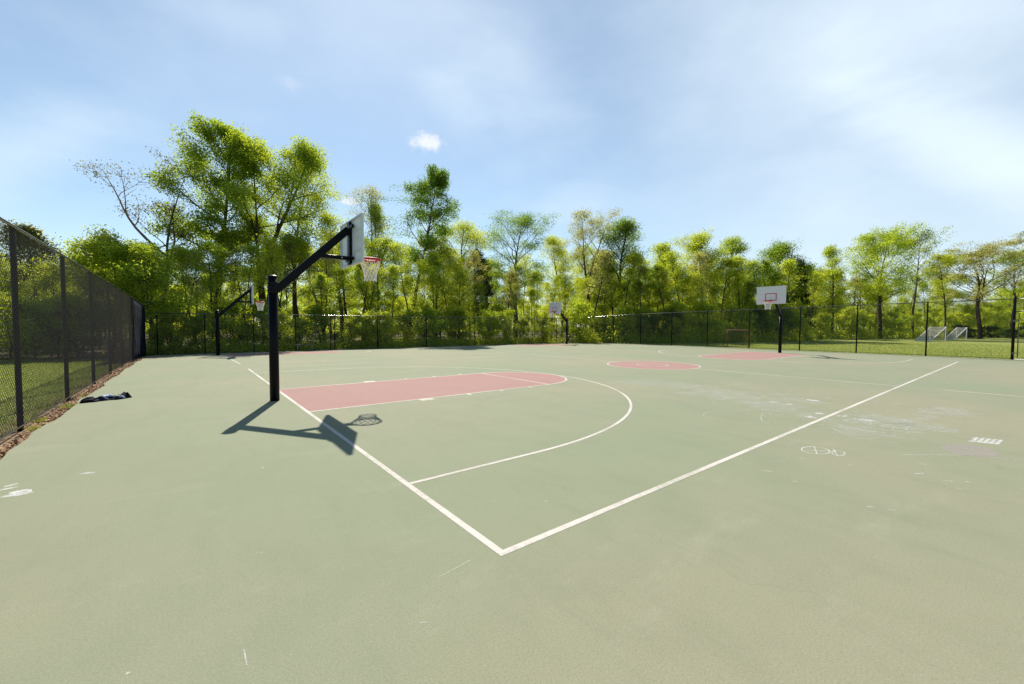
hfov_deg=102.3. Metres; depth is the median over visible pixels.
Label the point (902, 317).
shrub
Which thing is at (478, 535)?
court lines
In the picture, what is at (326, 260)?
slender tree
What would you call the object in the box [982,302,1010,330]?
shrub
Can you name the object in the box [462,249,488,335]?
slender tree
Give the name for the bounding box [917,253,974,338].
deciduous tree
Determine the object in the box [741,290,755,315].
deciduous tree
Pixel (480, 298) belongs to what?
sapling
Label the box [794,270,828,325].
deciduous tree
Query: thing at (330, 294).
deciduous tree
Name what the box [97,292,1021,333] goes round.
distant wood
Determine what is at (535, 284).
slender tree
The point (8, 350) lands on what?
shrub
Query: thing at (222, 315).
shrub
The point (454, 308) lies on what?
shrub
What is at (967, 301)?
deciduous tree
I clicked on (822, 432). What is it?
faint chalk marks
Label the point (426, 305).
slender tree
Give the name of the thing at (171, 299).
shrub
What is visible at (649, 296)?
deciduous tree
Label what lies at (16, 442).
leaf litter
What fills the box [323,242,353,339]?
slender tree
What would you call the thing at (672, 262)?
slender tree
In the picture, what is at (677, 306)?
shrub
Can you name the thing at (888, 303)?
deciduous tree
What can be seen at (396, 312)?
shrub
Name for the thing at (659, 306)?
deciduous tree
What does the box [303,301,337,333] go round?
shrub
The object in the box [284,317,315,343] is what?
shrub
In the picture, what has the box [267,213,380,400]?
basketball hoop
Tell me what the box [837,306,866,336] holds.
shrub
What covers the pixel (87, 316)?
shrub
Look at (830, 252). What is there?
deciduous tree
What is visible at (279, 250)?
slender tree
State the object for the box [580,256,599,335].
slender tree
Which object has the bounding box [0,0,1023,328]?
sky
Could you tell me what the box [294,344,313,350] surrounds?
bench
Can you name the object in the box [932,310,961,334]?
shrub
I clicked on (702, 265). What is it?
slender tree
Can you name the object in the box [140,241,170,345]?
slender tree
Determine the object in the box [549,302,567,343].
basketball hoop
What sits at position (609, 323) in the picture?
shrub
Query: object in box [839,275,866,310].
slender tree
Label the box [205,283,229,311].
deciduous tree
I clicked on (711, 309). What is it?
shrub
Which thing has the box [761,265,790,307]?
deciduous tree
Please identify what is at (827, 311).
shrub
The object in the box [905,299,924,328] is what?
deciduous tree
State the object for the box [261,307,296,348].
shrub
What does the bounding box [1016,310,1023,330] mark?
shrub
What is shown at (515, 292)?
slender tree
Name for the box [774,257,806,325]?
slender tree
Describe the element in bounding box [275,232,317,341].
slender tree
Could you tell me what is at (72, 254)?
deciduous tree
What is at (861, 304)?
deciduous tree
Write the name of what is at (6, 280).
deciduous tree
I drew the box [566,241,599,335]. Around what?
deciduous tree
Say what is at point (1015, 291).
deciduous tree
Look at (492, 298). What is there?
deciduous tree
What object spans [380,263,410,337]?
slender tree
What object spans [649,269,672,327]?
slender tree
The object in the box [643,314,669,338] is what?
shrub
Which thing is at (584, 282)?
deciduous tree
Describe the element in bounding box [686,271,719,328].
deciduous tree
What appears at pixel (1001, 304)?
deciduous tree
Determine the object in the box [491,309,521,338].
shrub
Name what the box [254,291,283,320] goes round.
shrub
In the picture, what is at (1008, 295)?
deciduous tree
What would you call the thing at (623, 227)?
deciduous tree
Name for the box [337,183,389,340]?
deciduous tree
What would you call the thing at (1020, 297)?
slender tree
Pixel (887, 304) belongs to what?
deciduous tree
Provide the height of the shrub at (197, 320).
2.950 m
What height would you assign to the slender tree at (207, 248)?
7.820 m
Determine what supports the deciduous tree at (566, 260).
on the ground at (899, 340)
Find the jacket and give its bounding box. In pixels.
[79,392,131,402]
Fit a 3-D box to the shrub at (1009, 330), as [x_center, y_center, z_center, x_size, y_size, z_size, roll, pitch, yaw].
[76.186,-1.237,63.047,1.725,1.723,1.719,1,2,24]
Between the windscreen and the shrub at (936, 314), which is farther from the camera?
the shrub at (936, 314)
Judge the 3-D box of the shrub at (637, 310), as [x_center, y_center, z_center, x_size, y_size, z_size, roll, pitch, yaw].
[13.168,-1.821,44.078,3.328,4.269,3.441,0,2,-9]
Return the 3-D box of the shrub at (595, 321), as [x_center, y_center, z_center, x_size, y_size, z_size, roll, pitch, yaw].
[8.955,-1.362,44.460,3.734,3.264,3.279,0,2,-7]
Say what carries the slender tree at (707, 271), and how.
on the ground at (899, 340)
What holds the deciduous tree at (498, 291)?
on the ground at (899, 340)
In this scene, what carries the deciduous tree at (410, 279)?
on the ground at (899, 340)
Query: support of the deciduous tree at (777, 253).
on the ground at (899, 340)
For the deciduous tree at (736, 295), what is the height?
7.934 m
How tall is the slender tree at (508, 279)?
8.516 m
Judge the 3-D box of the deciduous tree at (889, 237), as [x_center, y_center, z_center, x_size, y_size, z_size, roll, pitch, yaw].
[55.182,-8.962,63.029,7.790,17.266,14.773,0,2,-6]
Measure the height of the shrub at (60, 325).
3.837 m
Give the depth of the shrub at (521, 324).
44.86 m
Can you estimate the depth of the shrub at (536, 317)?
76.31 m
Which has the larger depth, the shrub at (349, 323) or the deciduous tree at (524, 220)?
the deciduous tree at (524, 220)
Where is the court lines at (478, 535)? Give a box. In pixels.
[248,362,956,555]
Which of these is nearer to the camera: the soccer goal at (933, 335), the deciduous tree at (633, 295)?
the deciduous tree at (633, 295)
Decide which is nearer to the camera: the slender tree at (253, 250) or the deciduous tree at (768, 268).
the slender tree at (253, 250)
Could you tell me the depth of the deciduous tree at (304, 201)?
46.48 m
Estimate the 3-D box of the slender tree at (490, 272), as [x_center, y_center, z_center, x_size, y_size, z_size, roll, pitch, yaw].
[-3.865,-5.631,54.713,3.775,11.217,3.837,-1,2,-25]
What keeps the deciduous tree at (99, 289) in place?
on the ground at (899, 340)
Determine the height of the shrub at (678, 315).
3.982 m
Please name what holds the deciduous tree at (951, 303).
on the ground at (899, 340)
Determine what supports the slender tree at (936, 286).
on the ground at (899, 340)
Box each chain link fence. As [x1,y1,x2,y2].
[0,217,141,440]
[146,312,565,354]
[568,298,1012,358]
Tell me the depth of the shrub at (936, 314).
71.51 m
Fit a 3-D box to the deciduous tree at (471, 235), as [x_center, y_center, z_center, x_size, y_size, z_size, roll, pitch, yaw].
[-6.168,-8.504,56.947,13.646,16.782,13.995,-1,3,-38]
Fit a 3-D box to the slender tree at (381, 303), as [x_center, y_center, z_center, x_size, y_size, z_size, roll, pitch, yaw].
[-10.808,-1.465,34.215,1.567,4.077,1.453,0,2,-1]
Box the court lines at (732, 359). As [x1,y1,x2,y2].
[531,348,914,385]
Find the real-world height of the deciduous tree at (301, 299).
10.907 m
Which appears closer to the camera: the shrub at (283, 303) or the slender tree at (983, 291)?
the shrub at (283, 303)
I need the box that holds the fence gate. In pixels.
[1010,296,1023,359]
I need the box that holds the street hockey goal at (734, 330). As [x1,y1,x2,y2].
[723,329,748,346]
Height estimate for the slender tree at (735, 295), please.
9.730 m
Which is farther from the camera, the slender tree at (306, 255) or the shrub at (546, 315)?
the shrub at (546, 315)
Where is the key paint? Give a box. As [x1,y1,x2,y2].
[226,344,808,410]
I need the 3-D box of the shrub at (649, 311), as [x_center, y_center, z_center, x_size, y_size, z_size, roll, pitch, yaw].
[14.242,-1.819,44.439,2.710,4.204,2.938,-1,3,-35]
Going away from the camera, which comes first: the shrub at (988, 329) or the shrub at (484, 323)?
the shrub at (484, 323)
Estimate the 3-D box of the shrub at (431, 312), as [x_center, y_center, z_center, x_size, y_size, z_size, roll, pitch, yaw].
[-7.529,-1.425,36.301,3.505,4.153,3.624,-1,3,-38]
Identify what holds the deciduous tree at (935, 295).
on the ground at (899, 340)
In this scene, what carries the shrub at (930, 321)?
on the ground at (899, 340)
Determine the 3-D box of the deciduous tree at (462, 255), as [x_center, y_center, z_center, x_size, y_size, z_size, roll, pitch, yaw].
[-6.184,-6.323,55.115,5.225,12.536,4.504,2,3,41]
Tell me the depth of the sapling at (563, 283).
53.96 m
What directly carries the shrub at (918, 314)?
on the ground at (899, 340)
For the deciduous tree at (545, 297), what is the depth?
144.71 m
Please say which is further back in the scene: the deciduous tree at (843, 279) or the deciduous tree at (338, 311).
the deciduous tree at (843, 279)
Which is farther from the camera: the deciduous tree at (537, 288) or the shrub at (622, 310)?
the deciduous tree at (537, 288)
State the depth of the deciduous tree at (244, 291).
78.27 m
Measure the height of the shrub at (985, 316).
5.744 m
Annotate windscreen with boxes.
[133,298,145,359]
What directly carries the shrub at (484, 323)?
on the ground at (899, 340)
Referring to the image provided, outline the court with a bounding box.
[0,343,1023,683]
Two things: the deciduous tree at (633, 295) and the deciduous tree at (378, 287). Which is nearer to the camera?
the deciduous tree at (633, 295)
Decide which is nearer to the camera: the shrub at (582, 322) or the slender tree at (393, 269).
the slender tree at (393, 269)
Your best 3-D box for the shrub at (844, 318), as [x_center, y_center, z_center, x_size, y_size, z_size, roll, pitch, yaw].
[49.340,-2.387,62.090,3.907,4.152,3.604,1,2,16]
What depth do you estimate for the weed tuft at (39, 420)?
6.79 m
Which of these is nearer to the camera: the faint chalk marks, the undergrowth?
the faint chalk marks
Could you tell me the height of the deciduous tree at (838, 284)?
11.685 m
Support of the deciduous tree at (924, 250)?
on the ground at (899, 340)
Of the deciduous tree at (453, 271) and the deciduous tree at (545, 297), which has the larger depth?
the deciduous tree at (545, 297)
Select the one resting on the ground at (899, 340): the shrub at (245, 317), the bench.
the shrub at (245, 317)
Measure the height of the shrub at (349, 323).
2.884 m
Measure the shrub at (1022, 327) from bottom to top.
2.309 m
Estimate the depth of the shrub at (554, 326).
48.31 m
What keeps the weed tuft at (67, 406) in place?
on the ground at (899, 340)
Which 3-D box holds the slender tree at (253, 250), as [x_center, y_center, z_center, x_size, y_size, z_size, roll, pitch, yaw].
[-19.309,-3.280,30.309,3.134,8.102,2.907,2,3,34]
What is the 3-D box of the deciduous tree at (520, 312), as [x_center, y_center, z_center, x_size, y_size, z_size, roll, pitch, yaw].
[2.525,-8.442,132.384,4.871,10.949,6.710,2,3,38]
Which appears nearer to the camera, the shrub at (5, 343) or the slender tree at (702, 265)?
the shrub at (5, 343)
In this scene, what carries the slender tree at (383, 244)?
on the ground at (899, 340)
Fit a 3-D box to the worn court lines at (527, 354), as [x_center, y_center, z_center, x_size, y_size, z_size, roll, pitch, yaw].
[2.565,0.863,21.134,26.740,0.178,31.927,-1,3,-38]
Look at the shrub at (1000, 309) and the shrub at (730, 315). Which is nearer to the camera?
the shrub at (730, 315)
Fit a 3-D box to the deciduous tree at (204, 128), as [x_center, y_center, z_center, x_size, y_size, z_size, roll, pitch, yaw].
[-28.436,-10.330,40.371,8.248,21.548,15.083,0,2,3]
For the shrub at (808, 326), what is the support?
on the ground at (899, 340)
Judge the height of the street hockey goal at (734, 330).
1.434 m
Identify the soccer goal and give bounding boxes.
[915,327,946,340]
[944,327,966,339]
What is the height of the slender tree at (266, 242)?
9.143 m
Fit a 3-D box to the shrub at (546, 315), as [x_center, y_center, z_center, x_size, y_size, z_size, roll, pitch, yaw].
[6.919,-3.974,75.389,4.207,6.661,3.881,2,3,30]
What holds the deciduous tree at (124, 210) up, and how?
on the ground at (899, 340)
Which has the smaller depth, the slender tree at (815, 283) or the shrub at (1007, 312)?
the slender tree at (815, 283)
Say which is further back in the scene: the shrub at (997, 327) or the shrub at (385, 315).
the shrub at (997, 327)
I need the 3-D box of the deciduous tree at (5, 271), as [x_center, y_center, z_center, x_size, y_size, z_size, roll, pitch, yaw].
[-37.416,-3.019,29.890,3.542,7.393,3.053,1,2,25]
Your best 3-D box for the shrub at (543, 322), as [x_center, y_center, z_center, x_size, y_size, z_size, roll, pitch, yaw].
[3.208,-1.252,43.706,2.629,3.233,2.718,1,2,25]
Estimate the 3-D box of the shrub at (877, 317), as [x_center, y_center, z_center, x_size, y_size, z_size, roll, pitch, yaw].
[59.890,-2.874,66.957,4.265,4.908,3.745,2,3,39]
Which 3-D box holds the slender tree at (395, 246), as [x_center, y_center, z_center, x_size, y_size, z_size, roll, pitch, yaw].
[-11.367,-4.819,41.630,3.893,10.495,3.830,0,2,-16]
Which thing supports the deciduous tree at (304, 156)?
on the ground at (899, 340)
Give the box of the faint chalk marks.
[243,383,1016,664]
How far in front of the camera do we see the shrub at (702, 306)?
44.28 m
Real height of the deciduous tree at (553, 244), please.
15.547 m
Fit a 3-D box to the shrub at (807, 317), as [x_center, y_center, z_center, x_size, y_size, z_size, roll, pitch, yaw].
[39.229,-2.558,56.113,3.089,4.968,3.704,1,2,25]
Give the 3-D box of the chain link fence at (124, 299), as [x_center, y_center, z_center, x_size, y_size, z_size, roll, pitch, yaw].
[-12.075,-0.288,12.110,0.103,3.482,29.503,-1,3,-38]
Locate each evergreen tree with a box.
[472,247,513,338]
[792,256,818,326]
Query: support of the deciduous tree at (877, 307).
on the ground at (899, 340)
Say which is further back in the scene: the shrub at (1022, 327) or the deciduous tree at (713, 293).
the shrub at (1022, 327)
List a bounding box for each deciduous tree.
[0,219,70,297]
[0,251,20,294]
[0,269,28,319]
[0,274,40,337]
[3,261,58,297]
[18,223,177,353]
[18,262,81,300]
[29,270,77,298]
[48,254,95,296]
[50,245,90,296]
[69,146,208,344]
[88,239,212,336]
[88,266,113,348]
[122,239,146,245]
[141,110,275,340]
[188,274,212,310]
[189,259,236,335]
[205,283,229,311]
[206,120,347,342]
[223,277,253,310]
[226,283,240,336]
[237,277,266,321]
[258,160,341,336]
[278,264,307,322]
[287,263,320,332]
[288,282,313,327]
[302,247,350,332]
[308,210,374,337]
[316,251,362,334]
[332,266,362,308]
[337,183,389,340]
[347,274,359,314]
[354,262,379,310]
[360,164,462,337]
[361,198,410,326]
[367,263,394,310]
[386,274,400,299]
[392,252,425,313]
[396,235,468,317]
[397,279,414,312]
[419,218,501,337]
[422,255,445,335]
[424,245,461,335]
[448,249,480,339]
[475,207,560,338]
[486,258,500,330]
[491,281,503,305]
[517,252,536,329]
[517,299,527,329]
[530,269,549,326]
[535,234,585,321]
[537,282,552,320]
[548,249,583,322]
[561,207,623,331]
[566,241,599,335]
[575,276,602,318]
[581,216,650,329]
[591,286,616,320]
[598,259,627,335]
[612,286,635,331]
[616,267,637,309]
[626,258,651,307]
[627,280,652,311]
[632,282,664,332]
[635,242,680,326]
[642,262,684,332]
[648,291,668,328]
[661,270,705,336]
[666,227,731,337]
[679,272,708,316]
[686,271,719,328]
[703,284,724,330]
[704,233,764,321]
[705,256,752,315]
[722,281,753,313]
[725,276,759,325]
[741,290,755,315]
[749,237,823,330]
[751,259,783,331]
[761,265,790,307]
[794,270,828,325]
[810,243,853,332]
[821,267,849,313]
[821,274,850,310]
[836,221,928,337]
[841,286,876,329]
[843,265,884,327]
[863,290,898,318]
[865,290,889,322]
[882,280,917,333]
[883,221,963,337]
[893,297,909,323]
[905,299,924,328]
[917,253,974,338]
[919,231,1023,338]
[919,303,935,324]
[921,277,955,316]
[928,292,964,313]
[941,288,964,328]
[959,295,975,316]
[980,248,1023,334]
[985,286,1017,325]
[988,297,1008,323]
[998,292,1022,329]
[1008,292,1023,327]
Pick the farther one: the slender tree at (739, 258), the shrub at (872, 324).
the shrub at (872, 324)
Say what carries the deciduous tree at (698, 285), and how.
on the ground at (899, 340)
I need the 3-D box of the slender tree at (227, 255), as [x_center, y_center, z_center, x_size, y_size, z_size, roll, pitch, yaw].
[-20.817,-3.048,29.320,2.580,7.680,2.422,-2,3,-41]
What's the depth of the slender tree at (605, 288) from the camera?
49.38 m
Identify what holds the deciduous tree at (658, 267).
on the ground at (899, 340)
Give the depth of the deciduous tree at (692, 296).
47.19 m
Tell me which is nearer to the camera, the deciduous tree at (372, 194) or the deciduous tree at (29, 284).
the deciduous tree at (29, 284)
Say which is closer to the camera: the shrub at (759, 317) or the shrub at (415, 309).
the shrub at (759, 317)
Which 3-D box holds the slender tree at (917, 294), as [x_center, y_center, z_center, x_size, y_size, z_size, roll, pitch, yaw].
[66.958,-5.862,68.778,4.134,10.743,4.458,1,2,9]
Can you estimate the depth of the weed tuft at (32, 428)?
6.24 m
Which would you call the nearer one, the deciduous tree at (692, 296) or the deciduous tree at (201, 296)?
the deciduous tree at (692, 296)
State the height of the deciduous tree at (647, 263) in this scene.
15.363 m
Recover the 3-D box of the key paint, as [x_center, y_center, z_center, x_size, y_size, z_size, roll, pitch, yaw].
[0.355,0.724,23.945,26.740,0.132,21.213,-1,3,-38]
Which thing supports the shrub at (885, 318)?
on the ground at (899, 340)
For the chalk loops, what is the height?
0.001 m
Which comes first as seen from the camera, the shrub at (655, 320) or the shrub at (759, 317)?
the shrub at (655, 320)
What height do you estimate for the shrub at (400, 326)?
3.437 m
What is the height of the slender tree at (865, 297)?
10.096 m
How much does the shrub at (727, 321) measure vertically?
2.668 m
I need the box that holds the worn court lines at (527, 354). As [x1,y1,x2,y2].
[249,344,1021,396]
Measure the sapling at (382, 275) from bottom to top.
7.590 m
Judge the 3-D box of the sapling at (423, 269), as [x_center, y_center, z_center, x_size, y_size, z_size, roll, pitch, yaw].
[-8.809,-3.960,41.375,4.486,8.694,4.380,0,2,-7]
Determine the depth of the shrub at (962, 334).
62.22 m
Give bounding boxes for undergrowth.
[89,320,1023,356]
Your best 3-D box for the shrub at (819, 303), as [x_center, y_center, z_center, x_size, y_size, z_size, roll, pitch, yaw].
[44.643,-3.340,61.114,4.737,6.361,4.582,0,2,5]
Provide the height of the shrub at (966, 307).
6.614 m
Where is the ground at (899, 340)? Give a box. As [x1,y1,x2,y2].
[0,327,1023,458]
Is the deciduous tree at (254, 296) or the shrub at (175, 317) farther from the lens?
the deciduous tree at (254, 296)
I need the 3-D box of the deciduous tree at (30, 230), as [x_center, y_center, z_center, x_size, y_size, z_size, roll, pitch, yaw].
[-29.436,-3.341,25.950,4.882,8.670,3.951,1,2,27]
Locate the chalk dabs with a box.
[1,399,1002,674]
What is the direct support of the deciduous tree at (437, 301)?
on the ground at (899, 340)
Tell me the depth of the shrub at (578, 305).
41.97 m
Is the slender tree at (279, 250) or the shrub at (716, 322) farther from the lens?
the shrub at (716, 322)
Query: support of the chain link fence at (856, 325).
on the ground at (899, 340)
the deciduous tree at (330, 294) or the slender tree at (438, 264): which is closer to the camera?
the slender tree at (438, 264)
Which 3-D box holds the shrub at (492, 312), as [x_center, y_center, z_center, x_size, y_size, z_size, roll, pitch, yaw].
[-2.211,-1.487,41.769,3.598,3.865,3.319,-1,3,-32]
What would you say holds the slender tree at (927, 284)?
on the ground at (899, 340)
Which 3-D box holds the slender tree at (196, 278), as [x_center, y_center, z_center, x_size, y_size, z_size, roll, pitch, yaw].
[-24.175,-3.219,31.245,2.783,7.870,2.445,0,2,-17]
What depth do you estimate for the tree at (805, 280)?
51.36 m
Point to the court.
(178, 535)
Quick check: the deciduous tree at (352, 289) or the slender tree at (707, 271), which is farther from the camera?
the deciduous tree at (352, 289)
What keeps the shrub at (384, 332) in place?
on the ground at (899, 340)
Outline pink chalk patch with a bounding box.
[942,444,997,456]
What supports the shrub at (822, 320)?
on the ground at (899, 340)
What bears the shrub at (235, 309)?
on the ground at (899, 340)
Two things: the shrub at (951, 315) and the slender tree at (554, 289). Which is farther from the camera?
the shrub at (951, 315)
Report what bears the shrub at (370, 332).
on the ground at (899, 340)
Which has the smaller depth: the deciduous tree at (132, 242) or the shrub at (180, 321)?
the shrub at (180, 321)
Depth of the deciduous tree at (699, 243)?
52.69 m
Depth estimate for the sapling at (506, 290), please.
47.95 m
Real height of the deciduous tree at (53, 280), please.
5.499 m
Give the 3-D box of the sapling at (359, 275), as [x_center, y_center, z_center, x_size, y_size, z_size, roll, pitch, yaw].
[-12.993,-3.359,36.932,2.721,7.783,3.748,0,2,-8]
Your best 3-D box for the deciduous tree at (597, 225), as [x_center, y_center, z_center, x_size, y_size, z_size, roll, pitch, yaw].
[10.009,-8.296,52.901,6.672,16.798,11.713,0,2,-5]
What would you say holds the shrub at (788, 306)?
on the ground at (899, 340)
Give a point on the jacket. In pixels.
(123, 395)
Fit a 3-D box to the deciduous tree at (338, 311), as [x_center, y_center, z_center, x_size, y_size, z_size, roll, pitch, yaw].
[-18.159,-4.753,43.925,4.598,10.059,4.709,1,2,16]
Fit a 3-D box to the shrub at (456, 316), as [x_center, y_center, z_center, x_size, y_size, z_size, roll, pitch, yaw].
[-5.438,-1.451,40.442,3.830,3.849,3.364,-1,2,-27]
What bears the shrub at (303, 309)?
on the ground at (899, 340)
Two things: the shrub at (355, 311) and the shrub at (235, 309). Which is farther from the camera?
the shrub at (355, 311)
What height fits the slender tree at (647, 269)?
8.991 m
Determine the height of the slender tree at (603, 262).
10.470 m
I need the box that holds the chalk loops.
[801,446,844,455]
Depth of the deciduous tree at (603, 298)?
46.59 m
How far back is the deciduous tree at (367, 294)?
81.71 m
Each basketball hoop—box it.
[215,285,264,355]
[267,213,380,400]
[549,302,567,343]
[756,285,785,352]
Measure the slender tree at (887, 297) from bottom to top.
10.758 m
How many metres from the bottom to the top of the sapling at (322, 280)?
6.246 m
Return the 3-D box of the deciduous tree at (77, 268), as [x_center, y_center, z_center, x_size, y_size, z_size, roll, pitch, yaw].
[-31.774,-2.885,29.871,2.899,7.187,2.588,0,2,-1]
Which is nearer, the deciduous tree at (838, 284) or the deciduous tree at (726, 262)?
the deciduous tree at (726, 262)
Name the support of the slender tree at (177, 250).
on the ground at (899, 340)
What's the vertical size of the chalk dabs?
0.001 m
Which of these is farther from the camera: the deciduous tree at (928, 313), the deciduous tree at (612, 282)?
the deciduous tree at (928, 313)
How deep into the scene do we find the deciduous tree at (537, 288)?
110.55 m
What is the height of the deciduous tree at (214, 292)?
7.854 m
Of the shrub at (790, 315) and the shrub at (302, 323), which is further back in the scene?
the shrub at (790, 315)
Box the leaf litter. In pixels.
[0,357,145,459]
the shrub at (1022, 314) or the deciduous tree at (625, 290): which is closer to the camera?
the deciduous tree at (625, 290)
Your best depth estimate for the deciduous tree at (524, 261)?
100.81 m
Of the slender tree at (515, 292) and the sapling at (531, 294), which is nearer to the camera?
the sapling at (531, 294)
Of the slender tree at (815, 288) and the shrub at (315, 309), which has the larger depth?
the slender tree at (815, 288)
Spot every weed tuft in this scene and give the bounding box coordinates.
[25,423,43,431]
[32,415,48,422]
[57,403,76,409]
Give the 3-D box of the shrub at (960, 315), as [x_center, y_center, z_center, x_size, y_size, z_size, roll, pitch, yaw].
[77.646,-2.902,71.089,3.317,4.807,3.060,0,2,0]
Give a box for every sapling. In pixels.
[303,272,338,340]
[349,262,383,340]
[351,264,400,336]
[402,259,446,333]
[444,267,476,329]
[463,279,490,336]
[493,285,522,322]
[523,287,538,334]
[546,274,581,339]
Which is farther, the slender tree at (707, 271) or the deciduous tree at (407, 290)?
the deciduous tree at (407, 290)
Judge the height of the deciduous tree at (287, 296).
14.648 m
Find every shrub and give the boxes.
[0,291,61,353]
[0,295,61,358]
[0,303,23,352]
[1,307,26,357]
[26,291,95,358]
[36,293,116,357]
[69,308,125,356]
[145,284,194,336]
[146,304,195,351]
[146,327,172,351]
[159,310,200,345]
[180,311,215,349]
[185,306,236,344]
[201,295,264,347]
[202,298,233,336]
[226,308,258,327]
[231,298,298,345]
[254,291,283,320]
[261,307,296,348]
[265,299,292,336]
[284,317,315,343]
[285,303,311,340]
[297,302,348,342]
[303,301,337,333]
[329,331,340,343]
[338,314,363,345]
[343,309,361,339]
[348,310,381,346]
[362,310,395,345]
[376,322,397,340]
[381,298,406,334]
[387,311,422,340]
[390,296,407,338]
[402,303,444,343]
[404,298,428,338]
[424,308,452,342]
[437,310,473,339]
[440,299,472,336]
[440,303,473,339]
[467,311,504,343]
[472,308,508,338]
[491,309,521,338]
[513,317,530,340]
[530,310,542,334]
[530,315,555,341]
[537,304,557,330]
[544,322,560,337]
[559,324,575,339]
[565,299,595,339]
[572,309,589,337]
[577,314,610,340]
[595,321,612,336]
[600,320,615,339]
[612,301,638,338]
[616,305,647,338]
[629,314,651,336]
[632,306,660,334]
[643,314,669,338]
[658,300,693,337]
[660,307,686,335]
[684,299,716,335]
[696,300,718,336]
[705,319,725,340]
[713,304,758,335]
[714,319,732,339]
[747,304,777,340]
[747,305,771,337]
[768,305,803,336]
[782,299,812,335]
[795,307,814,332]
[795,322,811,336]
[805,300,833,336]
[810,311,834,335]
[816,303,847,332]
[830,313,852,333]
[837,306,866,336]
[845,315,870,336]
[858,313,877,332]
[867,311,895,333]
[872,316,895,335]
[882,307,906,334]
[892,314,921,334]
[901,310,925,334]
[918,317,938,332]
[922,305,958,332]
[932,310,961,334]
[948,324,972,337]
[951,311,976,331]
[955,303,986,332]
[965,328,980,337]
[971,307,995,332]
[979,325,999,337]
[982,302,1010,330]
[983,326,1005,337]
[992,314,1009,332]
[998,310,1020,328]
[1001,328,1017,337]
[1003,330,1022,337]
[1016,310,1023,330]
[1016,326,1023,336]
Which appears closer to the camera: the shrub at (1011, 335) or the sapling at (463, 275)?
the sapling at (463, 275)
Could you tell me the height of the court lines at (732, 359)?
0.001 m
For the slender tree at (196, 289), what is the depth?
33.64 m
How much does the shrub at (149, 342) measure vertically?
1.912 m
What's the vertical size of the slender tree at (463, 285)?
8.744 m
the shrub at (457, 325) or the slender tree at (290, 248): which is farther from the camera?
the shrub at (457, 325)
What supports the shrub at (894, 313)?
on the ground at (899, 340)
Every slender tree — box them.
[118,241,173,346]
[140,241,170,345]
[164,244,197,345]
[173,249,211,344]
[178,248,209,338]
[179,239,243,337]
[200,247,239,335]
[222,244,251,341]
[227,242,269,345]
[251,235,290,342]
[254,243,291,343]
[266,239,299,311]
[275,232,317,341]
[291,236,325,341]
[309,240,339,334]
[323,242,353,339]
[323,265,362,339]
[364,235,399,338]
[374,300,389,342]
[379,241,416,337]
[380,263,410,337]
[418,251,445,335]
[421,303,429,336]
[427,259,455,336]
[455,271,473,307]
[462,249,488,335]
[473,257,497,296]
[499,263,530,331]
[499,272,524,321]
[500,268,522,339]
[520,272,544,336]
[547,275,564,335]
[560,291,572,338]
[580,249,619,332]
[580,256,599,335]
[592,265,615,319]
[617,250,647,333]
[628,255,649,307]
[633,265,658,314]
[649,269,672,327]
[661,249,691,310]
[685,251,712,323]
[695,251,719,316]
[720,254,753,323]
[720,270,749,334]
[740,258,773,331]
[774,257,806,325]
[787,264,822,306]
[809,267,825,301]
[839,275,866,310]
[857,277,871,334]
[881,276,892,327]
[895,276,930,328]
[911,281,937,318]
[925,277,952,304]
[966,280,987,326]
[971,279,990,320]
[1006,281,1023,324]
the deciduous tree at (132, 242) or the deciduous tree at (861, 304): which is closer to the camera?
the deciduous tree at (132, 242)
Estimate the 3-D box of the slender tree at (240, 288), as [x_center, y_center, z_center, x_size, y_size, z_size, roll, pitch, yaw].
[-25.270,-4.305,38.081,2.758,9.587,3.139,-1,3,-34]
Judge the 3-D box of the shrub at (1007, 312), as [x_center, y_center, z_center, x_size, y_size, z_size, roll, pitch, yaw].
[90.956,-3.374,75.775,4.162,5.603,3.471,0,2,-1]
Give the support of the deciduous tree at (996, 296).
on the ground at (899, 340)
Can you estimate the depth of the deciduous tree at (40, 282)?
25.70 m
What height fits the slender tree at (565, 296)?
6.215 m
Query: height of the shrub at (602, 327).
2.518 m
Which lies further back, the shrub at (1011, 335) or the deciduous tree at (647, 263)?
the deciduous tree at (647, 263)
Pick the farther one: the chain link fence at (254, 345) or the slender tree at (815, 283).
the slender tree at (815, 283)
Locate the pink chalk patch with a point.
(986, 449)
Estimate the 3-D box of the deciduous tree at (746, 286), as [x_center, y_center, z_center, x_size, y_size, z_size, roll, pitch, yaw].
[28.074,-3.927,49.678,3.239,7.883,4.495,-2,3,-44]
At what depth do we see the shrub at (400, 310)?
58.45 m
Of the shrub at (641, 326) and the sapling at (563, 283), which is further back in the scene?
the sapling at (563, 283)
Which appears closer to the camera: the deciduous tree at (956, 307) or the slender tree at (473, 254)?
the slender tree at (473, 254)
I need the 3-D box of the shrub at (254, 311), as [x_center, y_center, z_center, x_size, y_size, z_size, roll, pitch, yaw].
[-18.190,-1.214,30.234,4.107,4.068,3.606,-2,3,-44]
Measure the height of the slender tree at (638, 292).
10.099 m
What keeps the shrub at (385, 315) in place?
on the ground at (899, 340)
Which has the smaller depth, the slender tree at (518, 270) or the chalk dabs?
the chalk dabs
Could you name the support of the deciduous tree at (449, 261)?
on the ground at (899, 340)
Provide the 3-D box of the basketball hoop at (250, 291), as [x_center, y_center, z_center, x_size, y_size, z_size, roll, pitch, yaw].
[-15.212,-1.009,23.272,2.202,4.285,1.444,0,2,-15]

